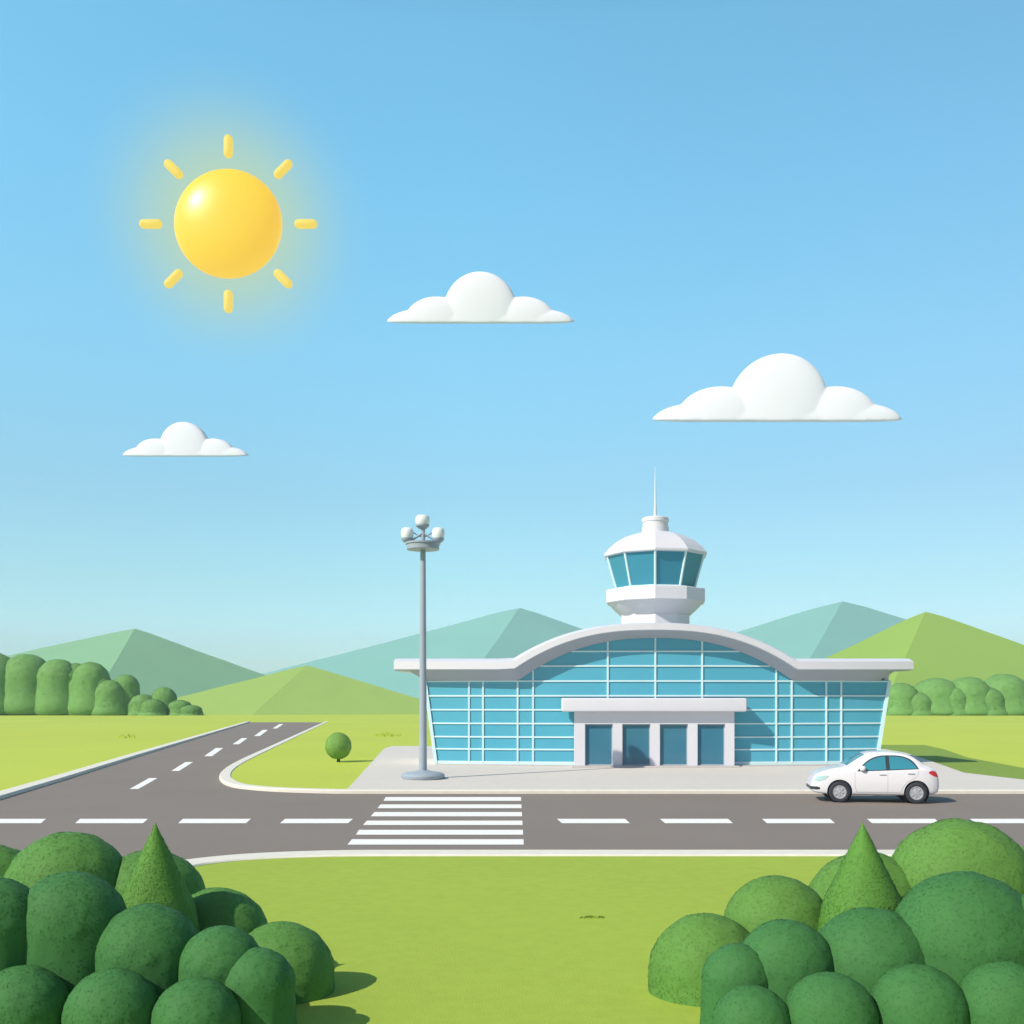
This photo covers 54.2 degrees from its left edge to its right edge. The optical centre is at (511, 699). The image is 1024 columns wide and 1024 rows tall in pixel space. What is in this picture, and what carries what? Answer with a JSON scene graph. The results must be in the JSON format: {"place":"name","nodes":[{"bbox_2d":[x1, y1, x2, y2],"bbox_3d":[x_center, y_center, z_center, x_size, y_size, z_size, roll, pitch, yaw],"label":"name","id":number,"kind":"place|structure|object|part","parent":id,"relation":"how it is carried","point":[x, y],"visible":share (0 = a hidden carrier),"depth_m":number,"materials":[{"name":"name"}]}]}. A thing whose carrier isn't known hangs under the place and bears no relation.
{"place":"outdoors","nodes":[
{"label":"outdoors","id":0,"kind":"place"},
{"bbox_2d":[8,629,264,697],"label":"hills","id":1,"kind":"structure","parent":0,"point":[150,663],"depth_m":459.04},
{"bbox_2d":[123,422,248,456],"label":"cloud","id":2,"kind":"structure","parent":0,"point":[183,439],"depth_m":517.02,"materials":[{"name":"white"}]},
{"bbox_2d":[139,134,316,312],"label":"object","id":3,"kind":"object","parent":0,"point":[227,223],"visible":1,"depth_m":787.67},
{"bbox_2d":[177,665,427,714],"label":"hills","id":4,"kind":"structure","parent":0,"point":[306,690],"depth_m":214.19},
{"bbox_2d":[231,719,431,788],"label":"lawn","id":5,"kind":"structure","parent":0,"point":[305,760],"depth_m":51.51,"materials":[{"name":"green plant"}]},
{"bbox_2d":[325,732,351,761],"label":"ball tree","id":6,"kind":"object","parent":5,"relation":"on","point":[338,746],"visible":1,"depth_m":46.51,"materials":[{"name":"green plant"}]},
{"bbox_2d":[374,731,401,736],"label":"grass tuft","id":7,"kind":"object","parent":5,"relation":"on","point":[388,734],"visible":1,"depth_m":79.66,"materials":[{"name":"green plant"}]},
{"bbox_2d":[264,608,581,698],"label":"hills","id":8,"kind":"structure","parent":0,"point":[513,633],"depth_m":824.21,"materials":[{"name":"teal"}]},
{"bbox_2d":[387,272,573,323],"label":"cloud","id":9,"kind":"structure","parent":0,"point":[480,298],"depth_m":514.84,"materials":[{"name":"white"}]},
{"bbox_2d":[0,722,1023,859],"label":"road","id":10,"kind":"structure","parent":0,"point":[167,800],"depth_m":26.17,"materials":[{"name":"grey asphalt"}]},
{"bbox_2d":[0,819,44,822],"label":"lane marking","id":11,"kind":"object","parent":10,"relation":"on","point":[21,820],"visible":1,"depth_m":24.82,"materials":[{"name":"paint"}]},
{"bbox_2d":[76,819,146,822],"bbox_3d":[-9.917,2.991,24.727,1.918,0.001,0.899,0,0,0],"label":"lane marking","id":12,"kind":"object","parent":10,"relation":"on","point":[111,820],"visible":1,"depth_m":24.72,"materials":[{"name":"paint"}]},
{"bbox_2d":[131,778,156,788],"bbox_3d":[-13.215,2.991,35.967,0.320,0.001,4.888,0,0,-13],"label":"lane marking","id":13,"kind":"object","parent":10,"relation":"on","point":[143,783],"visible":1,"depth_m":35.82,"materials":[{"name":"paint"}]},
{"bbox_2d":[172,762,191,770],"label":"lane marking","id":14,"kind":"object","parent":10,"relation":"on","point":[181,766],"visible":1,"depth_m":44.98,"materials":[{"name":"paint"}]},
{"bbox_2d":[205,748,222,755],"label":"lane marking","id":15,"kind":"object","parent":10,"relation":"on","point":[214,751],"visible":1,"depth_m":56.97,"materials":[{"name":"paint"}]},
{"bbox_2d":[179,819,249,822],"bbox_3d":[-7.370,2.991,24.727,1.825,0.001,0.899,0,0,0],"label":"lane marking","id":16,"kind":"object","parent":10,"relation":"on","point":[214,820],"visible":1,"depth_m":24.72,"materials":[{"name":"paint"}]},
{"bbox_2d":[234,738,246,743],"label":"lane marking","id":17,"kind":"object","parent":10,"relation":"on","point":[240,740],"visible":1,"depth_m":72.96,"materials":[{"name":"paint"}]},
{"bbox_2d":[255,730,266,735],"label":"lane marking","id":18,"kind":"object","parent":10,"relation":"on","point":[260,733],"visible":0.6,"depth_m":90.66,"materials":[{"name":"paint"}]},
{"bbox_2d":[281,819,351,822],"bbox_3d":[-4.848,2.991,24.727,1.734,0.001,0.899,0,0,0],"label":"lane marking","id":19,"kind":"object","parent":10,"relation":"on","point":[316,820],"visible":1,"depth_m":24.72,"materials":[{"name":"paint"}]},
{"bbox_2d":[347,797,523,844],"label":"crosswalk","id":20,"kind":"structure","parent":10,"relation":"on","point":[437,841],"depth_m":24.22,"materials":[{"name":"paint"}]},
{"bbox_2d":[186,850,894,866],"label":"kerb","id":21,"kind":"structure","parent":10,"relation":"on","point":[194,862],"depth_m":18.76,"materials":[{"name":"concrete"}]},
{"bbox_2d":[558,819,628,822],"bbox_3d":[1.999,2.991,24.727,1.732,0.001,0.899,0,0,0],"label":"lane marking","id":22,"kind":"object","parent":10,"relation":"on","point":[593,820],"visible":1,"depth_m":24.72,"materials":[{"name":"paint"}]},
{"bbox_2d":[661,819,731,822],"bbox_3d":[4.576,2.991,24.727,1.724,0.001,0.899,0,0,0],"label":"lane marking","id":23,"kind":"object","parent":10,"relation":"on","point":[696,820],"visible":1,"depth_m":24.72,"materials":[{"name":"paint"}]},
{"bbox_2d":[763,819,833,822],"bbox_3d":[7.098,2.991,24.727,1.815,0.001,0.899,0,0,0],"label":"lane marking","id":24,"kind":"object","parent":10,"relation":"on","point":[798,820],"visible":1,"depth_m":24.72,"materials":[{"name":"paint"}]},
{"bbox_2d":[806,750,938,803],"bbox_3d":[10.677,2.270,29.751,3.598,1.528,1.742,0,0,9],"label":"parked car","id":25,"kind":"object","parent":10,"relation":"on","point":[907,778],"visible":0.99,"depth_m":29.05,"materials":[{"name":"paint"}]},
{"bbox_3d":[10.486,1.850,29.115,0.747,0.415,0.192,0,0,10],"label":"side window","id":26,"kind":"part","parent":25,"relation":"part of","materials":[{"name":"blue glass"}]},
{"bbox_3d":[11.332,1.829,28.980,0.752,0.373,0.191,0,0,10],"label":"side window","id":27,"kind":"part","parent":25,"relation":"part of","materials":[{"name":"blue glass"}]},
{"bbox_2d":[868,819,936,822],"bbox_3d":[9.695,2.991,24.727,1.910,0.001,0.899,0,0,0],"label":"lane marking","id":28,"kind":"object","parent":10,"relation":"on","point":[902,820],"visible":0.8,"depth_m":24.82,"materials":[{"name":"paint"}]},
{"bbox_2d":[971,819,1023,822],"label":"lane marking","id":29,"kind":"object","parent":10,"relation":"on","point":[1001,820],"visible":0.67,"depth_m":24.82,"materials":[{"name":"paint"}]},
{"bbox_2d":[0,714,1023,790],"bbox_3d":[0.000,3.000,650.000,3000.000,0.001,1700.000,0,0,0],"label":"ground","id":30,"kind":"structure","parent":0,"point":[33,748],"depth_m":86.96,"materials":[{"name":"green plant"}]},
{"bbox_2d":[0,653,9,714],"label":"round tree","id":31,"kind":"object","parent":30,"relation":"on","point":[4,659],"visible":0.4,"depth_m":194.35,"materials":[{"name":"green plant"}]},
{"bbox_2d":[3,654,45,714],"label":"round tree","id":32,"kind":"object","parent":30,"relation":"on","point":[20,685],"visible":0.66,"depth_m":194.47,"materials":[{"name":"green plant"}]},
{"bbox_2d":[35,659,73,714],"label":"round tree","id":33,"kind":"object","parent":30,"relation":"on","point":[54,677],"visible":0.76,"depth_m":194.57,"materials":[{"name":"green plant"}]},
{"bbox_2d":[71,663,79,670],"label":"round tree","id":34,"kind":"object","parent":30,"relation":"on","point":[74,666],"visible":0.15,"depth_m":197.59,"materials":[{"name":"green plant"}]},
{"bbox_2d":[67,662,110,714],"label":"round tree","id":35,"kind":"object","parent":30,"relation":"on","point":[88,678],"visible":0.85,"depth_m":194.02,"materials":[{"name":"green plant"}]},
{"bbox_2d":[91,680,126,715],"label":"round tree","id":36,"kind":"object","parent":30,"relation":"on","point":[109,697],"visible":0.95,"depth_m":193.57,"materials":[{"name":"green plant"}]},
{"bbox_2d":[0,721,249,799],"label":"kerb","id":37,"kind":"structure","parent":30,"relation":"on","point":[13,791],"depth_m":42.04,"materials":[{"name":"concrete"}]},
{"bbox_2d":[119,734,134,737],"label":"grass tuft","id":38,"kind":"object","parent":30,"relation":"on","point":[128,736],"visible":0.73,"depth_m":78.85,"materials":[{"name":"green plant"}]},
{"bbox_2d":[114,674,139,707],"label":"round tree","id":39,"kind":"object","parent":30,"relation":"on","point":[130,684],"visible":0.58,"depth_m":196.28,"materials":[{"name":"green plant"}]},
{"bbox_2d":[126,694,151,714],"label":"round tree","id":40,"kind":"object","parent":30,"relation":"on","point":[134,703],"visible":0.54,"depth_m":194.98,"materials":[{"name":"green plant"}]},
{"bbox_2d":[138,699,167,715],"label":"round tree","id":41,"kind":"object","parent":30,"relation":"on","point":[152,707],"visible":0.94,"depth_m":193.26,"materials":[{"name":"green plant"}]},
{"bbox_2d":[151,687,176,711],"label":"round tree","id":42,"kind":"object","parent":30,"relation":"on","point":[166,696],"visible":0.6,"depth_m":196.33,"materials":[{"name":"green plant"}]},
{"bbox_2d":[167,700,190,714],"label":"round tree","id":43,"kind":"object","parent":30,"relation":"on","point":[174,707],"visible":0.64,"depth_m":195.15,"materials":[{"name":"green plant"}]},
{"bbox_2d":[179,705,203,714],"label":"round tree","id":44,"kind":"object","parent":30,"relation":"on","point":[190,710],"visible":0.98,"depth_m":194.47,"materials":[{"name":"green plant"}]},
{"bbox_2d":[219,721,1023,793],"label":"kerb","id":45,"kind":"structure","parent":30,"relation":"on","point":[225,778],"depth_m":31.93,"materials":[{"name":"concrete"}]},
{"bbox_2d":[347,746,1023,788],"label":"forecourt","id":46,"kind":"structure","parent":30,"relation":"on","point":[387,767],"depth_m":37.23,"materials":[{"name":"grey concrete"}]},
{"bbox_2d":[401,515,444,779],"bbox_3d":[-3.268,-1.949,36.658,1.611,9.669,1.598,0,0,0],"label":"lamp mast","id":47,"kind":"object","parent":46,"relation":"on","point":[422,546],"visible":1,"depth_m":36.54,"materials":[{"name":"metal"}]},
{"bbox_2d":[394,623,913,767],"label":"airport terminal","id":48,"kind":"object","parent":46,"relation":"on","point":[653,695],"visible":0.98,"depth_m":43.74,"materials":[{"name":"blue glass"}]},
{"bbox_2d":[585,724,611,764],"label":"door","id":49,"kind":"structure","parent":48,"relation":"in","point":[598,737],"depth_m":43.27,"materials":[{"name":"blue glass"}]},
{"bbox_2d":[622,724,649,764],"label":"door","id":50,"kind":"structure","parent":48,"relation":"in","point":[635,737],"depth_m":43.27,"materials":[{"name":"blue glass"}]},
{"bbox_2d":[604,466,706,623],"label":"control tower","id":51,"kind":"structure","parent":48,"relation":"on","point":[655,565],"depth_m":49.68,"materials":[{"name":"white concrete"}]},
{"bbox_2d":[608,553,628,587],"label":"window","id":52,"kind":"structure","parent":51,"relation":"in","point":[617,562],"depth_m":50.49,"materials":[{"name":"blue glass"}]},
{"bbox_2d":[626,551,653,584],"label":"window","id":53,"kind":"structure","parent":51,"relation":"in","point":[640,564],"depth_m":49.54,"materials":[{"name":"blue glass"}]},
{"bbox_2d":[657,551,684,584],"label":"window","id":54,"kind":"structure","parent":51,"relation":"in","point":[669,563],"depth_m":49.34,"materials":[{"name":"blue glass"}]},
{"bbox_2d":[681,552,702,586],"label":"window","id":55,"kind":"structure","parent":51,"relation":"in","point":[693,560],"depth_m":49.99,"materials":[{"name":"blue glass"}]},
{"bbox_2d":[660,724,686,764],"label":"door","id":56,"kind":"structure","parent":48,"relation":"in","point":[673,737],"depth_m":43.27,"materials":[{"name":"blue glass"}]},
{"bbox_2d":[697,724,724,764],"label":"door","id":57,"kind":"structure","parent":48,"relation":"in","point":[710,737],"depth_m":43.27,"materials":[{"name":"blue glass"}]},
{"bbox_2d":[887,683,917,715],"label":"round tree","id":58,"kind":"object","parent":30,"relation":"on","point":[901,696],"visible":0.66,"depth_m":194.20,"materials":[{"name":"green plant"}]},
{"bbox_2d":[911,692,934,715],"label":"round tree","id":59,"kind":"object","parent":30,"relation":"on","point":[921,703],"visible":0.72,"depth_m":193.32,"materials":[{"name":"green plant"}]},
{"bbox_2d":[914,678,955,715],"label":"round tree","id":60,"kind":"object","parent":30,"relation":"on","point":[938,692],"visible":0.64,"depth_m":193.91,"materials":[{"name":"green plant"}]},
{"bbox_2d":[949,687,967,715],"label":"round tree","id":61,"kind":"object","parent":30,"relation":"on","point":[958,697],"visible":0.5,"depth_m":193.08,"materials":[{"name":"green plant"}]},
{"bbox_2d":[952,677,989,715],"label":"round tree","id":62,"kind":"object","parent":30,"relation":"on","point":[975,690],"visible":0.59,"depth_m":193.17,"materials":[{"name":"green plant"}]},
{"bbox_2d":[985,687,1008,715],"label":"round tree","id":63,"kind":"object","parent":30,"relation":"on","point":[995,700],"visible":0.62,"depth_m":192.89,"materials":[{"name":"green plant"}]},
{"bbox_2d":[984,674,1023,715],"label":"round tree","id":64,"kind":"object","parent":30,"relation":"on","point":[1009,687],"visible":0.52,"depth_m":194.03,"materials":[{"name":"green plant"}]},
{"bbox_2d":[0,0,1023,673],"label":"sky","id":65,"kind":"structure","parent":0,"point":[708,190],"materials":[{"name":"blue"}]},
{"bbox_2d":[195,856,891,1023],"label":"lawn","id":66,"kind":"structure","parent":0,"point":[461,939],"depth_m":13.10,"materials":[{"name":"green plant"}]},
{"bbox_2d":[0,845,19,877],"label":"round shrub","id":67,"kind":"object","parent":66,"relation":"on","point":[8,855],"visible":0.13,"depth_m":10.74,"materials":[{"name":"green plant"}]},
{"bbox_2d":[0,877,29,970],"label":"round shrub","id":68,"kind":"object","parent":66,"relation":"on","point":[13,900],"visible":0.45,"depth_m":8.46,"materials":[{"name":"green plant"}]},
{"bbox_2d":[0,965,68,1023],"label":"round shrub","id":69,"kind":"object","parent":66,"relation":"on","point":[32,994],"visible":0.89,"depth_m":8.05,"materials":[{"name":"green plant"}]},
{"bbox_2d":[3,831,121,887],"bbox_3d":[-4.792,2.338,10.798,1.378,1.830,1.236,0,0,0],"label":"round shrub","id":70,"kind":"object","parent":66,"relation":"on","point":[33,863],"visible":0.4,"depth_m":10.47,"materials":[{"name":"green plant"}]},
{"bbox_2d":[25,871,126,993],"bbox_3d":[-3.936,2.390,8.899,1.072,1.722,0.963,0,0,0],"label":"round shrub","id":71,"kind":"object","parent":66,"relation":"on","point":[70,915],"visible":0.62,"depth_m":8.54,"materials":[{"name":"green plant"}]},
{"bbox_2d":[61,967,158,1023],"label":"round shrub","id":72,"kind":"object","parent":66,"relation":"on","point":[114,995],"visible":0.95,"depth_m":7.98,"materials":[{"name":"green plant"}]},
{"bbox_2d":[95,903,196,996],"bbox_3d":[-3.205,2.522,8.797,0.965,1.463,0.865,0,0,0],"label":"round shrub","id":73,"kind":"object","parent":66,"relation":"on","point":[148,941],"visible":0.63,"depth_m":8.50,"materials":[{"name":"green plant"}]},
{"bbox_2d":[121,823,199,932],"bbox_3d":[-3.497,2.073,9.802,1.022,1.735,1.024,0,0,0],"label":"conifer","id":74,"kind":"object","parent":66,"relation":"on","point":[155,877],"visible":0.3,"depth_m":9.64,"materials":[{"name":"green plant"}]},
{"bbox_2d":[115,851,205,894],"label":"round shrub","id":75,"kind":"object","parent":66,"relation":"on","point":[192,878],"visible":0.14,"depth_m":10.82,"materials":[{"name":"green plant"}]},
{"bbox_2d":[150,977,240,1023],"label":"round shrub","id":76,"kind":"object","parent":66,"relation":"on","point":[197,1000],"visible":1,"depth_m":8.01,"materials":[{"name":"green plant"}]},
{"bbox_2d":[178,925,259,983],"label":"round shrub","id":77,"kind":"object","parent":66,"relation":"on","point":[217,952],"visible":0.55,"depth_m":8.47,"materials":[{"name":"green plant"}]},
{"bbox_2d":[192,887,267,933],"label":"round shrub","id":78,"kind":"object","parent":66,"relation":"on","point":[215,906],"visible":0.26,"depth_m":10.15,"materials":[{"name":"green plant"}]},
{"bbox_2d":[224,947,296,1023],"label":"round shrub","id":79,"kind":"object","parent":66,"relation":"on","point":[260,983],"visible":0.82,"depth_m":8.38,"materials":[{"name":"green plant"}]},
{"bbox_2d":[249,921,334,1003],"bbox_3d":[-2.312,2.733,9.999,1.090,1.037,0.981,0,0,0],"label":"round shrub","id":80,"kind":"object","parent":66,"relation":"on","point":[305,952],"visible":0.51,"depth_m":9.75,"materials":[{"name":"green plant"}]},
{"bbox_2d":[579,915,604,918],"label":"grass tuft","id":81,"kind":"object","parent":66,"relation":"on","point":[591,917],"visible":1,"depth_m":13.35,"materials":[{"name":"green plant"}]},
{"bbox_2d":[648,913,749,1006],"bbox_3d":[1.949,2.693,10.001,1.200,1.123,1.072,0,0,0],"label":"round shrub","id":82,"kind":"object","parent":66,"relation":"on","point":[685,947],"visible":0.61,"depth_m":9.69,"materials":[{"name":"green plant"}]},
{"bbox_2d":[700,943,767,1023],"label":"round shrub","id":83,"kind":"object","parent":66,"relation":"on","point":[727,968],"visible":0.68,"depth_m":8.53,"materials":[{"name":"green plant"}]},
{"bbox_2d":[711,985,790,1023],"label":"round shrub","id":84,"kind":"object","parent":66,"relation":"on","point":[749,1004],"visible":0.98,"depth_m":8.04,"materials":[{"name":"green plant"}]},
{"bbox_2d":[724,875,821,932],"bbox_3d":[2.757,2.542,10.403,1.153,1.426,1.036,0,0,0],"label":"round shrub","id":85,"kind":"object","parent":66,"relation":"on","point":[753,904],"visible":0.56,"depth_m":10.10,"materials":[{"name":"green plant"}]},
{"bbox_2d":[742,919,833,1000],"bbox_3d":[2.413,2.591,8.798,0.906,1.317,0.819,0,0,0],"label":"round shrub","id":86,"kind":"object","parent":66,"relation":"on","point":[791,953],"visible":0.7,"depth_m":8.52,"materials":[{"name":"green plant"}]},
{"bbox_2d":[784,971,878,1023],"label":"round shrub","id":87,"kind":"object","parent":66,"relation":"on","point":[824,997],"visible":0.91,"depth_m":7.99,"materials":[{"name":"green plant"}]},
{"bbox_2d":[817,822,901,931],"bbox_3d":[3.433,2.070,9.803,1.043,1.740,1.050,0,0,0],"label":"conifer","id":88,"kind":"object","parent":66,"relation":"on","point":[862,877],"visible":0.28,"depth_m":9.62,"materials":[{"name":"green plant"}]},
{"bbox_2d":[809,853,910,899],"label":"round shrub","id":89,"kind":"object","parent":66,"relation":"on","point":[821,881],"visible":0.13,"depth_m":10.69,"materials":[{"name":"green plant"}]},
{"bbox_2d":[819,907,925,993],"bbox_3d":[3.202,2.552,8.897,1.183,1.408,1.065,0,0,0],"label":"round shrub","id":90,"kind":"object","parent":66,"relation":"on","point":[869,947],"visible":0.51,"depth_m":8.56,"materials":[{"name":"green plant"}]},
{"bbox_2d":[870,964,969,1023],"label":"round shrub","id":91,"kind":"object","parent":66,"relation":"on","point":[914,994],"visible":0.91,"depth_m":8.02,"materials":[{"name":"green plant"}]},
{"bbox_2d":[892,818,1023,893],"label":"round shrub","id":92,"kind":"object","parent":66,"relation":"on","point":[947,845],"visible":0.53,"depth_m":10.39,"materials":[{"name":"green plant"}]},
{"bbox_2d":[894,871,1023,983],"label":"round shrub","id":93,"kind":"object","parent":66,"relation":"on","point":[961,924],"visible":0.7,"depth_m":8.48,"materials":[{"name":"green plant"}]},
{"bbox_2d":[958,960,1023,1023],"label":"round shrub","id":94,"kind":"object","parent":66,"relation":"on","point":[993,992],"visible":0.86,"depth_m":7.99,"materials":[{"name":"green plant"}]},
{"bbox_2d":[1021,894,1023,908],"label":"round shrub","id":95,"kind":"object","parent":66,"relation":"on","point":[1022,896],"visible":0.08,"depth_m":8.66,"materials":[{"name":"green plant"}]},
{"bbox_2d":[653,353,901,421],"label":"cloud","id":96,"kind":"structure","parent":0,"point":[782,387],"depth_m":513.79,"materials":[{"name":"white"}]},
{"bbox_2d":[737,601,905,658],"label":"hills","id":97,"kind":"structure","parent":0,"point":[823,632],"depth_m":834.83,"materials":[{"name":"teal"}]},
{"bbox_2d":[824,612,1023,686],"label":"hills","id":98,"kind":"structure","parent":0,"point":[931,645],"depth_m":245.75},
{"bbox_2d":[881,745,1023,779],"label":"lawn","id":99,"kind":"structure","parent":0,"point":[953,760],"depth_m":47.04,"materials":[{"name":"green plant"}]}
]}

